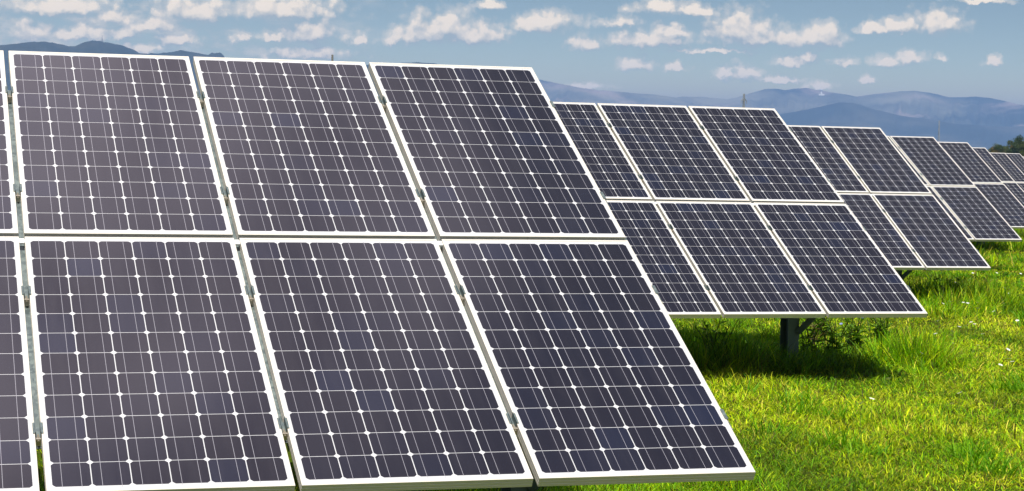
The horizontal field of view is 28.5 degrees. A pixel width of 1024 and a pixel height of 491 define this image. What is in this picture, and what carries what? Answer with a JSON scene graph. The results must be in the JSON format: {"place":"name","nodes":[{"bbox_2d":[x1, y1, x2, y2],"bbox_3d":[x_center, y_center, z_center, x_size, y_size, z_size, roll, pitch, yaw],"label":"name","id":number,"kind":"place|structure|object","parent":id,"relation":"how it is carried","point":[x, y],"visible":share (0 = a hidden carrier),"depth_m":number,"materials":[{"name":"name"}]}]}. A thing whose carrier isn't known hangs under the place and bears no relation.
{"place":"outdoors","nodes":[
{"label":"outdoors","id":0,"kind":"place"},
{"bbox_2d":[0,40,434,95],"bbox_3d":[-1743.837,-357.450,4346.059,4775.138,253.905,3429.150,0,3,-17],"label":"mountains","id":1,"kind":"structure","parent":0,"point":[98,47],"depth_m":4771.24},
{"bbox_2d":[0,0,1023,104],"label":"sky","id":2,"kind":"structure","parent":0,"point":[722,49],"materials":[{"name":"blue"}]},
{"bbox_2d":[36,229,1023,490],"bbox_3d":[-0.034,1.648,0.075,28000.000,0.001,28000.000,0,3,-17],"label":"ground","id":3,"kind":"structure","parent":0,"point":[42,482],"depth_m":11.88,"materials":[{"name":"green plant"}]},
{"bbox_2d":[0,50,755,490],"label":"solar array","id":4,"kind":"object","parent":3,"relation":"on","point":[238,274],"visible":1,"depth_m":7.77,"materials":[{"name":"glass"}]},
{"bbox_2d":[693,327,723,357],"bbox_3d":[1.572,0.798,15.839,0.347,0.328,0.222,-1,3,-40],"label":"tall weed","id":5,"kind":"object","parent":3,"relation":"on","point":[711,339],"visible":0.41,"depth_m":15.82,"materials":[{"name":"green plant"}]},
{"bbox_2d":[698,317,738,348],"bbox_3d":[1.673,0.763,16.548,0.317,0.357,0.348,0,3,-25],"label":"tall weed","id":6,"kind":"object","parent":3,"relation":"on","point":[724,335],"visible":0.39,"depth_m":16.53,"materials":[{"name":"green plant"}]},
{"bbox_2d":[553,102,927,358],"bbox_3d":[0.310,-0.023,15.514,5.019,2.246,2.795,0,3,-18],"label":"solar array","id":7,"kind":"object","parent":3,"relation":"on","point":[729,212],"visible":0.45,"depth_m":15.76,"materials":[{"name":"glass"}]},
{"bbox_2d":[741,94,746,107],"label":"electricity pylon","id":8,"kind":"object","parent":3,"relation":"on","point":[743,103],"visible":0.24,"depth_m":1486.63,"materials":[{"name":"metal"}]},
{"bbox_2d":[799,321,828,354],"bbox_3d":[2.451,0.793,16.534,0.336,0.330,0.271,-1,3,-40],"label":"tall weed","id":9,"kind":"object","parent":3,"relation":"on","point":[813,341],"visible":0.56,"depth_m":16.52,"materials":[{"name":"green plant"}]},
{"bbox_2d":[799,317,832,342],"bbox_3d":[2.671,0.663,17.493,0.352,0.492,0.241,3,3,35],"label":"tall weed","id":10,"kind":"object","parent":3,"relation":"on","point":[814,330],"visible":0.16,"depth_m":17.54,"materials":[{"name":"green plant"}]},
{"bbox_2d":[803,317,832,343],"bbox_3d":[2.736,0.714,18.085,0.326,0.372,0.341,1,3,-1],"label":"tall weed","id":11,"kind":"object","parent":3,"relation":"on","point":[824,323],"visible":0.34,"depth_m":18.05,"materials":[{"name":"green plant"}]},
{"bbox_2d":[813,318,860,354],"bbox_3d":[2.686,0.774,16.837,0.353,0.354,0.372,4,4,45],"label":"tall weed","id":12,"kind":"object","parent":3,"relation":"on","point":[833,335],"visible":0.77,"depth_m":16.83,"materials":[{"name":"green plant"}]},
{"bbox_2d":[839,318,872,350],"bbox_3d":[2.936,0.743,17.214,0.340,0.369,0.337,1,3,-7],"label":"tall weed","id":13,"kind":"object","parent":3,"relation":"on","point":[857,335],"visible":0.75,"depth_m":17.19,"materials":[{"name":"green plant"}]},
{"bbox_2d":[864,318,893,341],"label":"tall weed","id":14,"kind":"object","parent":3,"relation":"on","point":[876,325],"visible":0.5,"depth_m":17.80,"materials":[{"name":"green plant"}]},
{"bbox_2d":[787,125,990,279],"bbox_3d":[3.021,-0.315,23.381,4.189,2.224,2.776,0,3,-17],"label":"solar array","id":15,"kind":"object","parent":3,"relation":"on","point":[899,212],"visible":0.37,"depth_m":23.68,"materials":[{"name":"glass"}]},
{"bbox_2d":[892,326,912,343],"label":"tall weed","id":16,"kind":"object","parent":3,"relation":"on","point":[903,333],"visible":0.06,"depth_m":16.91,"materials":[{"name":"green plant"}]},
{"bbox_2d":[926,270,944,285],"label":"tall weed","id":17,"kind":"object","parent":3,"relation":"on","point":[936,275],"visible":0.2,"depth_m":24.62,"materials":[{"name":"green plant"}]},
{"bbox_2d":[937,120,939,141],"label":"electricity pylon","id":18,"kind":"object","parent":3,"relation":"on","point":[938,139],"visible":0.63,"depth_m":2441.18,"materials":[{"name":"metal"}]},
{"bbox_2d":[933,274,974,295],"bbox_3d":[5.169,0.515,23.596,0.342,0.348,0.478,-5,7,-66],"label":"tall weed","id":19,"kind":"object","parent":3,"relation":"on","point":[952,283],"visible":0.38,"depth_m":23.55,"materials":[{"name":"green plant"}]},
{"bbox_2d":[887,136,1021,241],"bbox_3d":[5.439,-0.637,31.576,4.189,2.220,2.785,0,3,-18],"label":"solar array","id":20,"kind":"object","parent":3,"relation":"on","point":[967,206],"visible":0.31,"depth_m":31.93,"materials":[{"name":"glass"}]},
{"bbox_2d":[938,142,1023,245],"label":"solar array","id":21,"kind":"object","parent":3,"relation":"on","point":[995,191],"visible":0.12,"depth_m":38.55,"materials":[{"name":"glass"}]},
{"bbox_2d":[988,143,1006,152],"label":"tree","id":22,"kind":"object","parent":3,"relation":"on","point":[996,148],"visible":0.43,"depth_m":411.29,"materials":[{"name":"green plant"}]},
{"bbox_2d":[972,147,1023,205],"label":"solar array","id":23,"kind":"object","parent":3,"relation":"on","point":[1001,173],"visible":0.06,"depth_m":46.47,"materials":[{"name":"glass"}]},
{"bbox_2d":[990,153,1023,190],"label":"solar array","id":24,"kind":"object","parent":3,"relation":"on","point":[1010,167],"visible":0.06,"depth_m":54.47,"materials":[{"name":"glass"}]},
{"bbox_2d":[1004,135,1023,156],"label":"tree","id":25,"kind":"object","parent":3,"relation":"on","point":[1017,145],"visible":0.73,"depth_m":406.94,"materials":[{"name":"green plant"}]},
{"bbox_2d":[1005,153,1023,173],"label":"solar array","id":26,"kind":"object","parent":3,"relation":"on","point":[1017,159],"visible":0.03,"depth_m":62.60,"materials":[{"name":"glass"}]},
{"bbox_2d":[538,79,1023,126],"bbox_3d":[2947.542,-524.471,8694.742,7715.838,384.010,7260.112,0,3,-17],"label":"mountains","id":27,"kind":"structure","parent":0,"point":[967,110],"depth_m":9188.66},
{"bbox_2d":[779,102,1023,149],"bbox_3d":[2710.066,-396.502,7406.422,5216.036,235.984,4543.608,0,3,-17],"label":"mountain foothills","id":28,"kind":"structure","parent":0,"point":[841,114],"depth_m":7875.34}
]}

